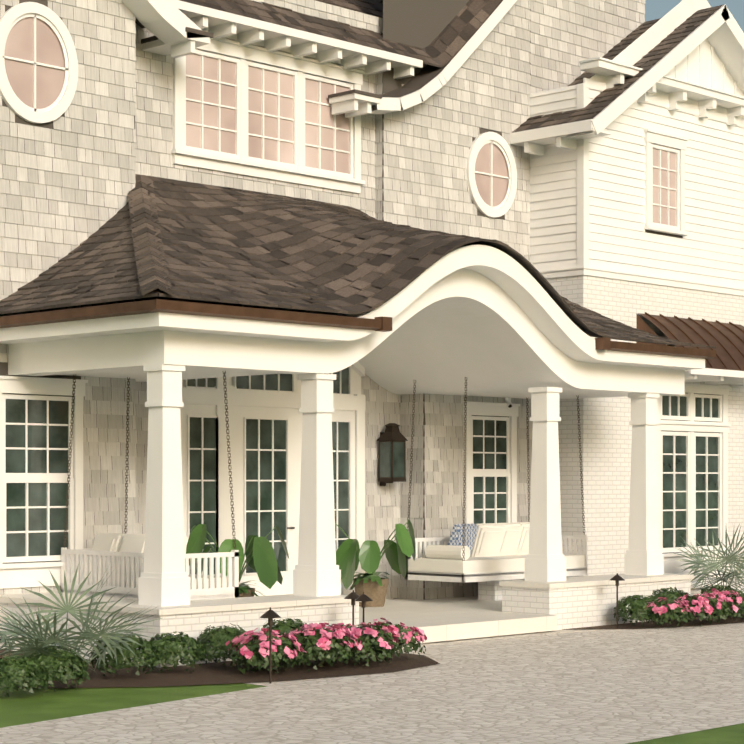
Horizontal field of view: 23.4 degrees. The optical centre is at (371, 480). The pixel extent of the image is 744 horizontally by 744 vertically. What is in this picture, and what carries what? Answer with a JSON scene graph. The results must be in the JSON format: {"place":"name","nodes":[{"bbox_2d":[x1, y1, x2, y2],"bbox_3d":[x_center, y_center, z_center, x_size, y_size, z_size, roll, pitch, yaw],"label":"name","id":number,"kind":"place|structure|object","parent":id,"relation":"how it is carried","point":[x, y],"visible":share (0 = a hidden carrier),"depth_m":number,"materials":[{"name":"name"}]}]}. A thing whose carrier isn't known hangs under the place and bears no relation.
{"place":"outdoors","nodes":[
{"label":"outdoors","id":0,"kind":"place"},
{"bbox_2d":[62,299,627,398],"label":"porch ceiling","id":1,"kind":"structure","parent":0,"point":[444,347],"depth_m":23.12,"materials":[{"name":"white paint"}]},
{"bbox_2d":[0,622,743,743],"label":"paver driveway","id":2,"kind":"structure","parent":0,"point":[596,686],"depth_m":14.84,"materials":[{"name":"beige stone"}]},
{"bbox_2d":[0,573,693,666],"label":"porch base","id":3,"kind":"object","parent":2,"relation":"on","point":[506,607],"visible":0.54,"depth_m":21.02,"materials":[{"name":"white paint"}]},
{"bbox_2d":[180,361,365,595],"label":"french doors","id":4,"kind":"structure","parent":3,"relation":"on","point":[264,416],"depth_m":23.06,"materials":[{"name":"white paint"}]},
{"bbox_2d":[186,519,415,606],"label":"potted plants","id":5,"kind":"object","parent":3,"relation":"on","point":[259,553],"visible":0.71,"depth_m":23.00,"materials":[{"name":"green plant"}]},
{"bbox_2d":[0,0,644,599],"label":"house shingle walls","id":6,"kind":"structure","parent":3,"relation":"on","point":[78,164],"depth_m":24.57,"materials":[{"name":"beige wood"}]},
{"bbox_2d":[0,2,688,588],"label":"windows and trim","id":7,"kind":"structure","parent":6,"relation":"attached to","point":[252,110],"depth_m":22.69,"materials":[{"name":"white paint"}]},
{"bbox_2d":[376,397,511,485],"bbox_3d":[1.368,0.212,25.517,3.182,2.850,0.366,0,0,-39],"label":"lantern and fixtures","id":8,"kind":"object","parent":6,"relation":"attached to","point":[392,439],"visible":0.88,"depth_m":24.54,"materials":[{"name":"brown metal"}]},
{"bbox_2d":[0,594,743,688],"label":"mulch beds","id":9,"kind":"object","parent":2,"relation":"on","point":[211,673],"visible":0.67,"depth_m":17.19,"materials":[{"name":"brown soil"}]},
{"bbox_2d":[0,573,743,696],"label":"flowering shrubs","id":10,"kind":"object","parent":9,"relation":"on","point":[288,641],"visible":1,"depth_m":17.08,"materials":[{"name":"green plant"}]},
{"bbox_2d":[0,523,743,683],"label":"palmetto plants","id":11,"kind":"object","parent":9,"relation":"on","point":[34,641],"visible":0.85,"depth_m":15.89,"materials":[{"name":"green plant"}]},
{"bbox_2d":[539,83,743,595],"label":"wing walls","id":12,"kind":"structure","parent":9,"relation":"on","point":[605,428],"depth_m":26.56,"materials":[{"name":"white paint"}]},
{"bbox_2d":[529,85,743,287],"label":"clapboard siding","id":13,"kind":"object","parent":12,"relation":"attached to","point":[709,248],"visible":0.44,"depth_m":27.01,"materials":[{"name":"white wood"}]},
{"bbox_2d":[656,384,731,587],"bbox_3d":[4.986,0.089,28.004,0.125,3.175,2.100,0,0,44],"label":"french window","id":14,"kind":"structure","parent":12,"relation":"attached to","point":[692,429],"depth_m":28.01,"materials":[{"name":"white paint"}]},
{"bbox_2d":[0,683,743,743],"bbox_3d":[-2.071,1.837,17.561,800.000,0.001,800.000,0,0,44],"label":"lawn","id":15,"kind":"structure","parent":0,"point":[20,706],"depth_m":14.87,"materials":[{"name":"green plant"}]},
{"bbox_2d":[138,364,662,606],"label":"porch columns","id":16,"kind":"structure","parent":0,"point":[164,579],"depth_m":19.63,"materials":[{"name":"white wood"}]},
{"bbox_2d":[0,245,715,395],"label":"porch entablature","id":17,"kind":"structure","parent":16,"relation":"on","point":[508,300],"depth_m":19.57,"materials":[{"name":"white wood"}]},
{"bbox_2d":[64,371,584,560],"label":"swing chains","id":18,"kind":"object","parent":17,"relation":"hanging from","point":[229,459],"visible":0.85,"depth_m":20.86,"materials":[{"name":"grey metal"}]},
{"bbox_2d":[61,522,586,599],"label":"porch swings","id":19,"kind":"object","parent":18,"relation":"hanging from","point":[496,551],"visible":0.79,"depth_m":23.41,"materials":[{"name":"white wood"}]},
{"bbox_2d":[0,0,715,347],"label":"cedar shake roofs","id":20,"kind":"structure","parent":17,"relation":"on","point":[161,237],"depth_m":20.59,"materials":[{"name":"brown wood"}]},
{"bbox_2d":[121,0,743,386],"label":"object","id":21,"kind":"structure","parent":20,"relation":"attached to","point":[698,71],"depth_m":26.15,"materials":[{"name":"white paint"}]},
{"bbox_2d":[512,5,722,132],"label":"gable roof shingles","id":22,"kind":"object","parent":21,"relation":"attached to","point":[599,103],"depth_m":26.80,"materials":[{"name":"brown wood"}]},
{"bbox_2d":[645,0,743,31],"label":"sky","id":23,"kind":"structure","parent":0,"point":[654,9],"materials":[{"name":"blue"}]}
]}

